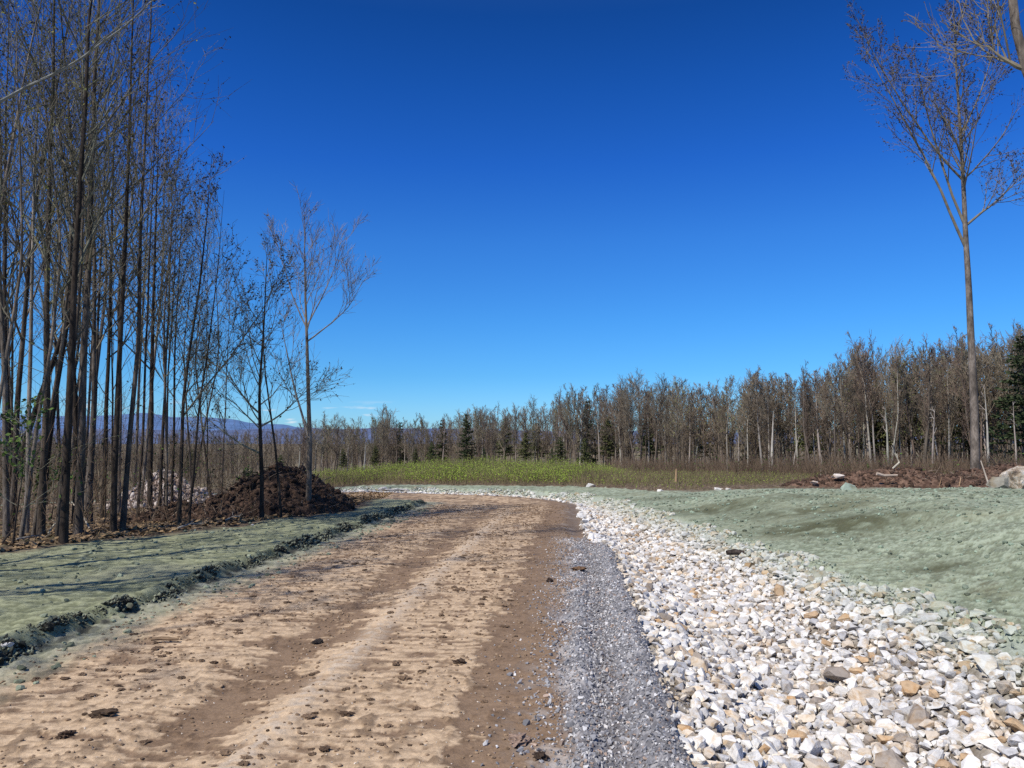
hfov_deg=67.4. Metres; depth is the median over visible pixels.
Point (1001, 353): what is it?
bare tree
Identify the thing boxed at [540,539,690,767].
gravel shoulder
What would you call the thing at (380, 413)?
bare tree
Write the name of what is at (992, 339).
bare tree
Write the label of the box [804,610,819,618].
ditch stone
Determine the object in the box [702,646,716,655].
ditch stone
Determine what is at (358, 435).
bare tree
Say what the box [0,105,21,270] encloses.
bare tree
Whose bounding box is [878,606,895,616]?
ditch stone
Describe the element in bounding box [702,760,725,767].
ditch stone
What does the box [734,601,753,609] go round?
ditch stone
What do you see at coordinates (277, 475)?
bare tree
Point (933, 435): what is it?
dead tree
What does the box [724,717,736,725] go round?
ditch stone
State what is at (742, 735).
ditch stone
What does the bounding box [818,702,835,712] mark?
ditch stone
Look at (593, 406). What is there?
bare tree
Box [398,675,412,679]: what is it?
dirt clod
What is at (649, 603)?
ditch stone
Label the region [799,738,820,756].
ditch stone
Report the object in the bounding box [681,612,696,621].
ditch stone
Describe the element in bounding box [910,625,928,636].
ditch stone
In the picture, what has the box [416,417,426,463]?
bare tree
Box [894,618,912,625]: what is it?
ditch stone
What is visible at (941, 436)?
bare tree
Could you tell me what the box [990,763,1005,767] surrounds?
ditch stone
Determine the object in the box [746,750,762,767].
ditch stone
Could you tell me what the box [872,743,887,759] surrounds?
ditch stone
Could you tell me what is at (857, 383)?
bare tree
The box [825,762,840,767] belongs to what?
ditch stone
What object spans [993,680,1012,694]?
ditch stone
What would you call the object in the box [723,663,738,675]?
ditch stone
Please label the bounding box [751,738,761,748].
ditch stone
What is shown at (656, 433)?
bare tree
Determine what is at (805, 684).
ditch stone
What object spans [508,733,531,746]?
road stone
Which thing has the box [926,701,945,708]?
ditch stone
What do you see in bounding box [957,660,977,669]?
ditch stone
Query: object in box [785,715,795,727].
ditch stone
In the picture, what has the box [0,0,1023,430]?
sky
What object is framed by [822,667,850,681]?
ditch stone
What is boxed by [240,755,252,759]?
dirt clod
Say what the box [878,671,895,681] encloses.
ditch stone
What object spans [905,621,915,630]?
ditch stone
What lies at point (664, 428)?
bare tree
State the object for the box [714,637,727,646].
ditch stone
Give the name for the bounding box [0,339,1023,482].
woods
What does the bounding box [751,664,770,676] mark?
ditch stone
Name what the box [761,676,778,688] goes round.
ditch stone
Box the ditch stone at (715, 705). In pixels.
[711,700,722,710]
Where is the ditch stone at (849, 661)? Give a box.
[843,657,860,665]
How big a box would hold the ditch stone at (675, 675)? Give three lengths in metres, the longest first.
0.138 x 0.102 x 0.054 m
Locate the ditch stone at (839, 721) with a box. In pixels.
[833,717,848,727]
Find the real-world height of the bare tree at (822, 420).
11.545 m
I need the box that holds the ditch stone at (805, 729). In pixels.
[797,725,809,733]
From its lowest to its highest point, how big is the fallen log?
0.157 m
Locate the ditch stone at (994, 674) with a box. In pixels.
[988,669,1004,679]
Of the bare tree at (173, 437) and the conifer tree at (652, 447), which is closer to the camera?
the bare tree at (173, 437)
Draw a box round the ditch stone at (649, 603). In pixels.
[643,601,651,606]
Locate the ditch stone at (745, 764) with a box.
[737,761,755,767]
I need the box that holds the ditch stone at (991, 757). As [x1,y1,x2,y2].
[983,753,999,761]
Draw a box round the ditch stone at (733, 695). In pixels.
[721,690,737,702]
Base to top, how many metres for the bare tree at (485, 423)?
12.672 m
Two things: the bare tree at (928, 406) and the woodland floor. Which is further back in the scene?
the bare tree at (928, 406)
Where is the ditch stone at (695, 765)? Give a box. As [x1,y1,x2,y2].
[692,763,703,767]
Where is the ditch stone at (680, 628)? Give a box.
[676,623,687,634]
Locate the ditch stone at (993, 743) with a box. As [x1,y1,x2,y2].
[978,737,1003,753]
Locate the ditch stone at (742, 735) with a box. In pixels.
[736,731,748,739]
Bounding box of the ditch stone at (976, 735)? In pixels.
[960,728,989,746]
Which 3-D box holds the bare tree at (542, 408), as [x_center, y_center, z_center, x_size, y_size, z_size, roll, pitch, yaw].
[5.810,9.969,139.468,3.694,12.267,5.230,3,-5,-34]
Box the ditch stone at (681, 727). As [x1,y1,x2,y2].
[676,723,693,731]
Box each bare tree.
[0,0,98,499]
[0,0,111,529]
[0,0,115,404]
[0,0,117,537]
[0,0,122,539]
[0,0,128,498]
[0,0,135,534]
[0,0,141,534]
[0,0,163,102]
[0,0,210,535]
[0,0,233,534]
[0,3,34,104]
[0,3,89,231]
[0,5,59,352]
[0,14,18,223]
[0,33,29,186]
[0,49,67,445]
[0,80,61,422]
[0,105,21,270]
[0,138,38,427]
[0,159,64,233]
[0,191,113,518]
[1,60,122,481]
[1,116,62,366]
[5,0,243,531]
[6,0,182,535]
[7,119,115,502]
[8,46,193,473]
[11,0,167,543]
[14,148,105,503]
[16,0,168,523]
[16,46,151,455]
[21,47,125,443]
[27,16,164,476]
[35,81,138,478]
[36,120,106,504]
[43,0,181,521]
[50,113,136,459]
[52,39,208,515]
[53,23,160,509]
[67,0,247,529]
[79,54,197,512]
[79,103,202,510]
[81,51,204,517]
[98,77,187,486]
[102,57,198,503]
[103,95,218,505]
[123,169,225,501]
[126,144,209,506]
[126,161,217,504]
[135,144,300,524]
[142,188,254,489]
[143,194,235,489]
[163,180,269,522]
[166,210,231,495]
[178,232,352,517]
[190,202,255,484]
[199,269,255,491]
[240,274,306,517]
[262,181,381,500]
[288,423,305,467]
[295,417,316,452]
[297,423,313,463]
[305,422,318,452]
[312,410,328,469]
[314,420,334,470]
[316,427,329,469]
[317,414,337,470]
[318,430,324,464]
[319,419,335,469]
[327,417,341,469]
[332,412,346,472]
[334,429,346,469]
[335,416,353,467]
[342,423,362,470]
[343,425,351,469]
[348,437,355,467]
[351,424,368,465]
[352,417,364,465]
[358,429,370,466]
[362,413,382,466]
[368,417,382,452]
[370,405,396,465]
[371,422,384,461]
[376,404,392,464]
[384,410,397,462]
[391,415,402,462]
[399,417,409,460]
[401,423,409,462]
[401,430,420,459]
[403,423,421,463]
[408,412,419,460]
[414,417,425,461]
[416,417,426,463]
[418,413,432,449]
[430,424,438,459]
[433,429,441,453]
[435,414,449,458]
[445,415,453,443]
[449,448,457,461]
[452,410,463,464]
[453,408,473,456]
[462,413,473,457]
[468,407,486,452]
[471,404,483,459]
[474,407,493,452]
[475,407,491,458]
[475,407,495,461]
[483,405,492,447]
[485,404,500,459]
[485,406,501,456]
[489,409,509,455]
[490,414,514,462]
[494,410,514,459]
[507,407,523,460]
[509,402,522,462]
[509,408,538,461]
[514,406,530,453]
[516,431,524,461]
[523,404,545,463]
[524,394,544,463]
[527,419,536,460]
[532,406,548,461]
[533,410,542,461]
[543,404,558,462]
[545,401,560,458]
[548,389,562,453]
[548,394,565,454]
[551,383,587,460]
[553,401,564,450]
[556,394,576,461]
[557,403,568,464]
[561,383,575,444]
[562,418,575,465]
[572,404,585,461]
[573,387,592,464]
[575,396,586,462]
[581,391,597,464]
[583,385,599,441]
[586,383,616,466]
[588,392,606,465]
[597,384,616,458]
[598,390,611,464]
[600,393,622,466]
[604,382,630,463]
[606,377,635,462]
[608,380,626,469]
[613,372,648,467]
[613,378,645,461]
[627,367,657,458]
[630,382,652,460]
[632,404,652,453]
[638,390,655,461]
[640,372,669,464]
[641,379,670,460]
[643,374,676,470]
[646,383,662,445]
[647,403,666,467]
[654,392,679,462]
[658,378,691,460]
[658,396,670,470]
[663,405,679,462]
[664,376,695,466]
[669,379,694,459]
[669,392,686,470]
[676,399,698,462]
[680,409,699,462]
[682,383,711,470]
[688,399,720,462]
[689,383,704,461]
[690,390,715,462]
[694,378,737,462]
[698,396,735,472]
[701,397,726,470]
[706,405,727,456]
[712,385,733,464]
[713,376,740,469]
[713,403,731,461]
[717,375,742,466]
[727,368,782,449]
[727,390,748,461]
[727,402,738,457]
[728,367,767,472]
[728,373,759,462]
[734,381,766,465]
[734,395,751,447]
[735,372,756,456]
[735,398,757,471]
[745,374,782,463]
[749,372,783,461]
[753,365,787,450]
[754,394,775,466]
[759,422,773,455]
[760,379,782,459]
[766,373,790,460]
[773,373,794,461]
[774,377,797,459]
[778,375,797,460]
[779,384,797,459]
[782,379,813,464]
[782,406,799,457]
[786,379,801,445]
[789,373,825,452]
[792,370,819,463]
[792,372,833,457]
[794,359,820,463]
[798,369,848,463]
[799,368,836,464]
[799,373,812,462]
[807,376,840,461]
[812,360,864,472]
[812,363,840,454]
[819,360,866,465]
[819,380,832,455]
[826,353,854,458]
[829,347,858,457]
[829,362,849,466]
[834,345,887,460]
[836,372,874,462]
[837,338,882,459]
[840,358,880,462]
[841,0,1023,468]
[841,350,858,466]
[844,331,883,463]
[848,342,888,466]
[849,347,888,459]
[861,342,885,467]
[867,329,888,456]
[871,356,904,460]
[875,346,905,461]
[876,339,910,441]
[878,335,919,453]
[879,359,907,456]
[880,341,948,463]
[883,352,905,460]
[890,385,906,454]
[892,343,920,467]
[896,372,914,458]
[900,0,1023,85]
[901,356,928,466]
[903,346,944,455]
[911,333,954,466]
[914,348,950,445]
[921,357,940,464]
[922,357,949,460]
[923,335,960,464]
[923,356,937,442]
[924,351,964,464]
[931,348,979,468]
[932,337,978,460]
[932,354,958,463]
[933,341,959,463]
[934,334,967,462]
[939,348,983,460]
[945,341,969,444]
[947,324,998,459]
[948,336,1006,459]
[953,332,991,434]
[953,368,989,437]
[962,351,1011,461]
[976,335,1007,457]
[976,342,1023,457]
[980,322,1022,450]
[982,349,998,455]
[984,366,1011,449]
[989,344,1018,455]
[992,354,1023,450]
[995,318,1023,452]
[995,334,1017,456]
[995,345,1010,460]
[1001,325,1023,412]
[1003,347,1023,427]
[1004,323,1023,390]
[1008,334,1023,408]
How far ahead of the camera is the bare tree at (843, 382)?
78.66 m
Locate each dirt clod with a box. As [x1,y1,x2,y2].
[55,730,76,739]
[76,696,90,700]
[84,693,99,696]
[87,708,118,718]
[95,668,107,670]
[139,739,152,742]
[219,749,236,755]
[238,760,249,766]
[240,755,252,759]
[277,619,288,621]
[301,713,317,718]
[311,638,322,644]
[319,746,330,751]
[337,711,354,716]
[383,723,393,727]
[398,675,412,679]
[451,658,465,663]
[533,751,549,760]
[570,566,586,570]
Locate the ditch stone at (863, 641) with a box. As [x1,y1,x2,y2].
[857,636,868,648]
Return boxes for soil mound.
[99,490,257,524]
[198,460,360,516]
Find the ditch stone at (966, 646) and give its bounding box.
[958,640,982,653]
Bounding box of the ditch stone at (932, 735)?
[924,730,939,741]
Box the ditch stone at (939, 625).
[924,622,945,628]
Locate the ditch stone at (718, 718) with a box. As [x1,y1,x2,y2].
[712,714,724,726]
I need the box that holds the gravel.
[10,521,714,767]
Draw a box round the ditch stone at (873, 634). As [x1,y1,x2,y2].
[868,629,883,639]
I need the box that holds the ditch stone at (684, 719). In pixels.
[677,711,693,728]
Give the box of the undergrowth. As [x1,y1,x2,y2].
[0,256,1023,551]
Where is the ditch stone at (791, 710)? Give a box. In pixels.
[772,704,796,715]
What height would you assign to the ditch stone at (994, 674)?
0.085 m
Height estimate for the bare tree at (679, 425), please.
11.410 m
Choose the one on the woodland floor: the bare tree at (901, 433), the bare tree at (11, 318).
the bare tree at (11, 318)
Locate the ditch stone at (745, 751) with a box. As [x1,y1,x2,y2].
[743,747,747,757]
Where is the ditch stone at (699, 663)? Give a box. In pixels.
[690,657,707,670]
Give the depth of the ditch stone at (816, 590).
8.29 m
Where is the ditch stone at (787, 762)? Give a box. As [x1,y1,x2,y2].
[772,755,803,767]
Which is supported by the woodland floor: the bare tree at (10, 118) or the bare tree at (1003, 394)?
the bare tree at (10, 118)
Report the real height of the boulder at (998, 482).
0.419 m
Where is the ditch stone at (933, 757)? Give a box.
[926,750,943,767]
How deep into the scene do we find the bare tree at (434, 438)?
160.43 m
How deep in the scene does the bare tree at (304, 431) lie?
140.14 m
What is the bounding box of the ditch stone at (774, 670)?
[772,668,791,675]
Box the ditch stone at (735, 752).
[727,743,742,763]
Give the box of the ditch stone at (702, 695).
[692,690,708,701]
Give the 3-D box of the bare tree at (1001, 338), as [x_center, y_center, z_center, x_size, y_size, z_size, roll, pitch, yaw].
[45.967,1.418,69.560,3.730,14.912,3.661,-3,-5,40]
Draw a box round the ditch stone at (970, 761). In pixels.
[961,754,980,767]
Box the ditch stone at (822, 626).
[815,622,830,629]
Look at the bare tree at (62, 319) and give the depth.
28.70 m
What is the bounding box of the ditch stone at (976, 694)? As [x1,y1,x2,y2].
[969,689,988,699]
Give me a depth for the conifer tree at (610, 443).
122.68 m
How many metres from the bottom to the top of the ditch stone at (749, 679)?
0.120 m
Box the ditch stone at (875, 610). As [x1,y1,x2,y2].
[871,606,881,616]
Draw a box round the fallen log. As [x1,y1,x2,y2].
[876,472,897,476]
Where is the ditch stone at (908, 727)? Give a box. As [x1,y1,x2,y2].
[906,723,916,736]
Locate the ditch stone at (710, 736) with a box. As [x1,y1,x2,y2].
[698,727,720,750]
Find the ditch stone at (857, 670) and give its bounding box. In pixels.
[848,667,864,674]
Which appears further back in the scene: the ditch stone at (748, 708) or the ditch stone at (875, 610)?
the ditch stone at (875, 610)
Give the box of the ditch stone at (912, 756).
[905,752,923,763]
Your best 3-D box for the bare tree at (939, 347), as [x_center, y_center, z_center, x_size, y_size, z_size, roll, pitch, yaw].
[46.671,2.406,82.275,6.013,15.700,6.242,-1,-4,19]
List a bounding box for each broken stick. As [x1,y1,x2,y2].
[151,636,178,640]
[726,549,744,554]
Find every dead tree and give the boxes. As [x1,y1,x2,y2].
[363,442,366,468]
[771,411,773,468]
[882,407,888,459]
[929,407,936,463]
[978,384,989,466]
[1010,401,1016,462]
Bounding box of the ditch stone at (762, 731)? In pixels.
[747,725,768,737]
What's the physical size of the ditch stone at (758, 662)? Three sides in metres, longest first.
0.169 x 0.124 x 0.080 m
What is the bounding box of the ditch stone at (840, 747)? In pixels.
[832,745,848,749]
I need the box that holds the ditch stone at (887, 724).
[874,718,898,733]
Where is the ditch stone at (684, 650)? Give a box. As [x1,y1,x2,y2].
[679,645,690,655]
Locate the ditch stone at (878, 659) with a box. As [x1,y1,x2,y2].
[873,655,886,665]
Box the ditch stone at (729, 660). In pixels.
[726,658,735,662]
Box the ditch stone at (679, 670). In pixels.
[672,666,685,675]
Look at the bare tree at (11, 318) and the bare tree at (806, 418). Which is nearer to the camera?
the bare tree at (11, 318)
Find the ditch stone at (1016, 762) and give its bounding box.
[1008,756,1023,767]
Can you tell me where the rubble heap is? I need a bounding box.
[97,470,214,508]
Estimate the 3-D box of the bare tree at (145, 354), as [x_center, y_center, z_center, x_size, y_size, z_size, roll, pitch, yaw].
[-8.108,-2.180,16.239,3.070,10.486,2.873,0,-4,0]
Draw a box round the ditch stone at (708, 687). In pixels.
[698,682,714,692]
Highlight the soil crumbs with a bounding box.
[0,485,1023,767]
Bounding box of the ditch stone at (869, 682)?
[861,676,879,688]
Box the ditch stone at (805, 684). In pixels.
[797,679,809,689]
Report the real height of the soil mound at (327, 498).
1.481 m
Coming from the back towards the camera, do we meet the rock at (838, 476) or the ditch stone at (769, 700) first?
the rock at (838, 476)
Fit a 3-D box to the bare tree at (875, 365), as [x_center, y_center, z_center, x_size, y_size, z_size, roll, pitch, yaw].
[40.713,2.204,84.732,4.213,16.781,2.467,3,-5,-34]
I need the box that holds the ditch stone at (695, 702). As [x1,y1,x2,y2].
[690,698,700,708]
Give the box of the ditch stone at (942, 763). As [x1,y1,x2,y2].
[935,759,955,767]
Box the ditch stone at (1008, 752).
[997,745,1018,758]
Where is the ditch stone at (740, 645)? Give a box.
[730,642,746,648]
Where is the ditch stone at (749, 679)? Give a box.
[740,672,756,686]
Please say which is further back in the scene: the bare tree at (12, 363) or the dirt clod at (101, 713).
the bare tree at (12, 363)
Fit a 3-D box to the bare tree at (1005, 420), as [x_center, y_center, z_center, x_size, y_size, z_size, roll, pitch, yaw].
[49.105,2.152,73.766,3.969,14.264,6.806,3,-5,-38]
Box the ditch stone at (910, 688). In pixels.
[900,680,920,695]
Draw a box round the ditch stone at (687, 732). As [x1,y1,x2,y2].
[681,729,695,737]
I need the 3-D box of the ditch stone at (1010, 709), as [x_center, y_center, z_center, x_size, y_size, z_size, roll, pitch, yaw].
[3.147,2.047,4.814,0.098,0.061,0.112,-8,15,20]
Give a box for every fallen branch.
[1,527,18,542]
[16,529,48,539]
[177,519,207,527]
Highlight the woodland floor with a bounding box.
[0,478,911,551]
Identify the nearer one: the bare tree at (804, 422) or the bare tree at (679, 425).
the bare tree at (804, 422)
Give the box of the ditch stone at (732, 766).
[726,764,738,767]
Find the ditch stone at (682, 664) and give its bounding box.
[676,661,688,669]
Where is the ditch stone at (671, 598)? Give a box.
[666,596,679,603]
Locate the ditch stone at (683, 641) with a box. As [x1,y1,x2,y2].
[678,639,686,644]
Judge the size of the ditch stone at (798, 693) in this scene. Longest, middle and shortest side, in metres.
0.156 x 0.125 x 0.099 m
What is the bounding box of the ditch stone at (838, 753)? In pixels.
[833,749,851,761]
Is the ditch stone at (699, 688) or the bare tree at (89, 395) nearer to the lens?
the ditch stone at (699, 688)
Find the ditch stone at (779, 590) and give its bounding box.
[774,584,784,597]
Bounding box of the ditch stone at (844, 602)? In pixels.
[840,597,850,606]
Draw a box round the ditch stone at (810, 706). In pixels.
[805,703,816,713]
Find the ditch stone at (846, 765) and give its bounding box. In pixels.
[842,763,851,767]
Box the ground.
[0,444,1020,500]
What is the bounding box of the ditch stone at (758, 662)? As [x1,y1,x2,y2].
[755,660,771,667]
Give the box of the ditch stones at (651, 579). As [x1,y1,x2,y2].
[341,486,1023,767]
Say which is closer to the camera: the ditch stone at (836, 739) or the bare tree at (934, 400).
the ditch stone at (836, 739)
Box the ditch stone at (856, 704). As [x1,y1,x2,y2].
[847,700,862,710]
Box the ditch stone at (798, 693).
[788,689,808,700]
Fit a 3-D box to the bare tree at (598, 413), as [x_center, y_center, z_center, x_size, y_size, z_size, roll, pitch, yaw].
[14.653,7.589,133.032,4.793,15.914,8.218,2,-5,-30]
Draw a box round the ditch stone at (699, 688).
[689,686,704,690]
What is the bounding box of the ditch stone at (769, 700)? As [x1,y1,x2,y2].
[763,696,785,705]
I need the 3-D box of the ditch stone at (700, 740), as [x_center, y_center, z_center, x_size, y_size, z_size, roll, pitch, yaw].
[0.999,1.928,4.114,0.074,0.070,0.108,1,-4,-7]
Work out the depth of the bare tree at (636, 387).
112.39 m
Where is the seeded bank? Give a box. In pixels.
[31,484,1023,636]
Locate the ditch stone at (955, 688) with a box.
[945,681,968,694]
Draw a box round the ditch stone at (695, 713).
[689,707,704,720]
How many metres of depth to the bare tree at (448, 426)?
159.54 m
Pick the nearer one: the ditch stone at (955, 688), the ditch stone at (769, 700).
the ditch stone at (955, 688)
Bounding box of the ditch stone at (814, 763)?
[803,758,829,767]
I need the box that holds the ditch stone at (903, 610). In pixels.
[894,604,913,616]
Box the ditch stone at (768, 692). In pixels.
[760,688,776,697]
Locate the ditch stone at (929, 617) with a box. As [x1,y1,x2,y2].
[917,612,940,623]
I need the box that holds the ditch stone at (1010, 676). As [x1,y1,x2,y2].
[1003,670,1015,682]
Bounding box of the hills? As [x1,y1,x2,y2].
[0,427,1019,443]
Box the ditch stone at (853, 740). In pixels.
[845,733,865,747]
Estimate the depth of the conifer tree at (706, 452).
101.69 m
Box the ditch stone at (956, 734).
[947,726,965,740]
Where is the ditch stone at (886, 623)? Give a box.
[877,617,894,629]
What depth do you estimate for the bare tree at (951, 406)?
68.59 m
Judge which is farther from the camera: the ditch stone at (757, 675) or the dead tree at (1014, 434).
the dead tree at (1014, 434)
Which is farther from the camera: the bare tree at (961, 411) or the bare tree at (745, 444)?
the bare tree at (745, 444)
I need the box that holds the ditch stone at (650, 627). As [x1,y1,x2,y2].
[642,625,653,630]
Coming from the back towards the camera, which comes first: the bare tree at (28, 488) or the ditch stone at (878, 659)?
the bare tree at (28, 488)
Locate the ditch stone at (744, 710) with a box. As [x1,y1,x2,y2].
[739,707,747,720]
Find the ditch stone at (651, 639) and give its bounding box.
[646,636,654,645]
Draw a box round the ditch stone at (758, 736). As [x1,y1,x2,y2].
[752,733,762,738]
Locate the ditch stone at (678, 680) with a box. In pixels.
[675,677,683,684]
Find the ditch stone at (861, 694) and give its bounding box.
[848,687,880,705]
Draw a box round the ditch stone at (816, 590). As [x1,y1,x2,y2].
[809,586,822,595]
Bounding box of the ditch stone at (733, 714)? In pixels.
[725,710,742,722]
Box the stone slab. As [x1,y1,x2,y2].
[385,489,408,490]
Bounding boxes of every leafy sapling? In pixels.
[0,392,82,542]
[19,431,71,503]
[24,442,72,520]
[238,466,257,479]
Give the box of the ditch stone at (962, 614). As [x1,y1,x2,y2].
[955,610,969,617]
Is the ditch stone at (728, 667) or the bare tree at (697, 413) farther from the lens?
the bare tree at (697, 413)
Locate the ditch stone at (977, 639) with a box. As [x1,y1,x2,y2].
[967,635,985,643]
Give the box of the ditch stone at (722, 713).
[717,707,725,718]
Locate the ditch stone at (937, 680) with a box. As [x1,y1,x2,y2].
[932,675,948,686]
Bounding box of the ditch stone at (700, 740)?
[692,735,705,751]
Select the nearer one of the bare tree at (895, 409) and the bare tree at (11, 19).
the bare tree at (11, 19)
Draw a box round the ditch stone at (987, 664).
[972,653,999,675]
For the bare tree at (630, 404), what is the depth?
105.81 m
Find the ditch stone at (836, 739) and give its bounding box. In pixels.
[826,733,849,750]
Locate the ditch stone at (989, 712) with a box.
[984,701,997,722]
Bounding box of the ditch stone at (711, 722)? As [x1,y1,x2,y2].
[705,716,720,728]
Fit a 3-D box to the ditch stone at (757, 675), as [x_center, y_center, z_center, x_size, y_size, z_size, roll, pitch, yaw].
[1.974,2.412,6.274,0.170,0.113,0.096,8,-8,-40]
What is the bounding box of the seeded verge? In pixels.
[0,499,423,653]
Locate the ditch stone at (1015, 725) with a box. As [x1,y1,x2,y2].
[1003,717,1023,731]
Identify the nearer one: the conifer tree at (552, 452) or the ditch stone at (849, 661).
the ditch stone at (849, 661)
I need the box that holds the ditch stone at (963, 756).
[960,753,970,760]
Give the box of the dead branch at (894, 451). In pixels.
[891,444,899,468]
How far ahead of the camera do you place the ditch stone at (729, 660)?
6.58 m
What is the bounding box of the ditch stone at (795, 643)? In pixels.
[788,638,808,648]
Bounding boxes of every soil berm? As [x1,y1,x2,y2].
[779,462,1023,488]
[944,461,1023,479]
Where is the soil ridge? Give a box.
[0,499,426,667]
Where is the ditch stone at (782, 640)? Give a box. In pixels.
[777,636,785,643]
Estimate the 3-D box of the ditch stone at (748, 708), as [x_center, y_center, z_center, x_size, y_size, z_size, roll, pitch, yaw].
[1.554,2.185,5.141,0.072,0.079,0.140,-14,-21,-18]
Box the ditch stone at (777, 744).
[771,739,782,751]
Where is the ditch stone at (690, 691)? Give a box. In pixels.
[682,687,694,696]
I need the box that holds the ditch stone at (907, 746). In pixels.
[901,741,918,755]
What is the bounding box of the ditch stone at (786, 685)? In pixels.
[780,679,793,693]
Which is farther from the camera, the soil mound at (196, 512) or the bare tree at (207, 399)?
the bare tree at (207, 399)
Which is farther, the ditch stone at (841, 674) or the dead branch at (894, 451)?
the dead branch at (894, 451)
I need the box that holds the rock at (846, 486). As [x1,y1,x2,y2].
[840,482,856,489]
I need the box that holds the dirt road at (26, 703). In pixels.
[0,492,586,767]
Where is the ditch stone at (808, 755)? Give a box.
[805,753,819,758]
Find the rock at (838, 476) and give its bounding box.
[831,474,844,477]
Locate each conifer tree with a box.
[278,455,284,465]
[336,449,349,468]
[367,446,380,468]
[394,422,407,464]
[411,449,420,465]
[425,442,437,461]
[435,420,449,463]
[455,413,477,464]
[481,449,486,462]
[495,422,518,459]
[517,433,533,461]
[528,423,549,461]
[549,449,555,460]
[554,437,568,462]
[574,401,600,465]
[576,438,591,463]
[596,417,623,463]
[636,410,663,459]
[688,417,716,457]
[740,427,763,464]
[786,409,827,475]
[850,384,892,459]
[889,377,938,463]
[936,379,998,459]
[982,335,1023,464]
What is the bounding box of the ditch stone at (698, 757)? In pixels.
[687,751,705,764]
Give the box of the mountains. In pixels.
[0,413,794,433]
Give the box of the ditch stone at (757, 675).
[752,672,761,680]
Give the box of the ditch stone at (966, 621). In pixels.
[958,618,971,624]
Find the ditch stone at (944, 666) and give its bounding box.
[937,660,953,673]
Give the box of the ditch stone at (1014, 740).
[1007,734,1023,746]
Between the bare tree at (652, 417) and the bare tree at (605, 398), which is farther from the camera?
the bare tree at (605, 398)
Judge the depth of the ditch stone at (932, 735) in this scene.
4.86 m
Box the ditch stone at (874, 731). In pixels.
[869,727,884,737]
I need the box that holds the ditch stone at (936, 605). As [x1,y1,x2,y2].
[929,601,953,610]
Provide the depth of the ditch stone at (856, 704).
5.59 m
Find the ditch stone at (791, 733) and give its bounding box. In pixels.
[787,729,807,741]
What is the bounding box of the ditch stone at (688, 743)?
[679,736,696,754]
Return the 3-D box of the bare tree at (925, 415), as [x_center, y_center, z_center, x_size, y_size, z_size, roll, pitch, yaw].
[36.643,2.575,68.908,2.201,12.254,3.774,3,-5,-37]
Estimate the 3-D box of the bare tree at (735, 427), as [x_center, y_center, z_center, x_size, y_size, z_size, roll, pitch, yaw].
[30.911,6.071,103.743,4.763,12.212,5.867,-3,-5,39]
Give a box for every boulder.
[986,477,1008,488]
[999,466,1023,488]
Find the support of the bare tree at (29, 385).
on the woodland floor
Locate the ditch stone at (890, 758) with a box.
[875,749,908,767]
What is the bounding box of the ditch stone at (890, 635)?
[884,630,898,641]
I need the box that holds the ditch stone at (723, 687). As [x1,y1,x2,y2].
[718,685,727,689]
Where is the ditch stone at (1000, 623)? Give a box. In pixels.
[994,619,1006,628]
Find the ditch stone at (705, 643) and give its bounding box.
[700,640,710,648]
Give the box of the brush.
[313,454,822,490]
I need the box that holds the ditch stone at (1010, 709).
[1005,704,1023,715]
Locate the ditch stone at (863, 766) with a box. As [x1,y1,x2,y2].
[854,765,873,767]
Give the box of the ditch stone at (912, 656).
[906,652,918,661]
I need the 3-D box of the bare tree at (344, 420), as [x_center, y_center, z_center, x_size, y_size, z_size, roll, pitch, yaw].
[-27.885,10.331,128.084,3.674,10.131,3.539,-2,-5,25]
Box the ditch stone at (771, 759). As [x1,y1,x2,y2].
[763,754,778,766]
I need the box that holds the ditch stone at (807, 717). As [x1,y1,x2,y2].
[794,714,815,721]
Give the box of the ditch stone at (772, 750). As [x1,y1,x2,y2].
[759,739,777,755]
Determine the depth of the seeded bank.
10.93 m
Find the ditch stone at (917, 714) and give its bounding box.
[907,703,930,729]
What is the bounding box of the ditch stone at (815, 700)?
[809,697,825,704]
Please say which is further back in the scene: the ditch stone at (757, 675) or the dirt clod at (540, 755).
the ditch stone at (757, 675)
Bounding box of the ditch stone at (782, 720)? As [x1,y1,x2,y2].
[774,713,791,728]
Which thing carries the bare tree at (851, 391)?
on the ground
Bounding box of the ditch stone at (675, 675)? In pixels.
[669,673,685,679]
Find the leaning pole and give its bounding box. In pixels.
[980,461,987,481]
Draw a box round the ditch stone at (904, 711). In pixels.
[890,705,912,717]
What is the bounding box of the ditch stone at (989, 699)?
[984,694,1001,704]
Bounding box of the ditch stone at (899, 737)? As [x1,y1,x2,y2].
[892,733,907,741]
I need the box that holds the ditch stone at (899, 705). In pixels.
[895,701,908,708]
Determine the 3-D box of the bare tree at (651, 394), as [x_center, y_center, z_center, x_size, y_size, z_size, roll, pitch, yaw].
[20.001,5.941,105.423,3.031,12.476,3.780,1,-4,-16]
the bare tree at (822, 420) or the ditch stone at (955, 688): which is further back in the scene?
the bare tree at (822, 420)
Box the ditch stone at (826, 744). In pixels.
[820,740,832,749]
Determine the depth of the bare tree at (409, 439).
133.02 m
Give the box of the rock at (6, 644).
[1,642,14,646]
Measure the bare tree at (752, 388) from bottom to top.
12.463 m
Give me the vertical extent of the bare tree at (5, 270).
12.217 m
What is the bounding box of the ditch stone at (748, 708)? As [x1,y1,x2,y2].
[739,704,751,713]
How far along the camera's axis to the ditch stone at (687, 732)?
4.23 m
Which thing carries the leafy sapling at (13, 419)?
on the woodland floor
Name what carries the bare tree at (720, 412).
on the ground
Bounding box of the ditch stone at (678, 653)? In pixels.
[673,651,684,660]
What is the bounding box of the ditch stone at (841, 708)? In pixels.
[833,704,852,715]
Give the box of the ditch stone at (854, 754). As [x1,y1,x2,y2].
[850,750,865,760]
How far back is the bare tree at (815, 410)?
77.83 m

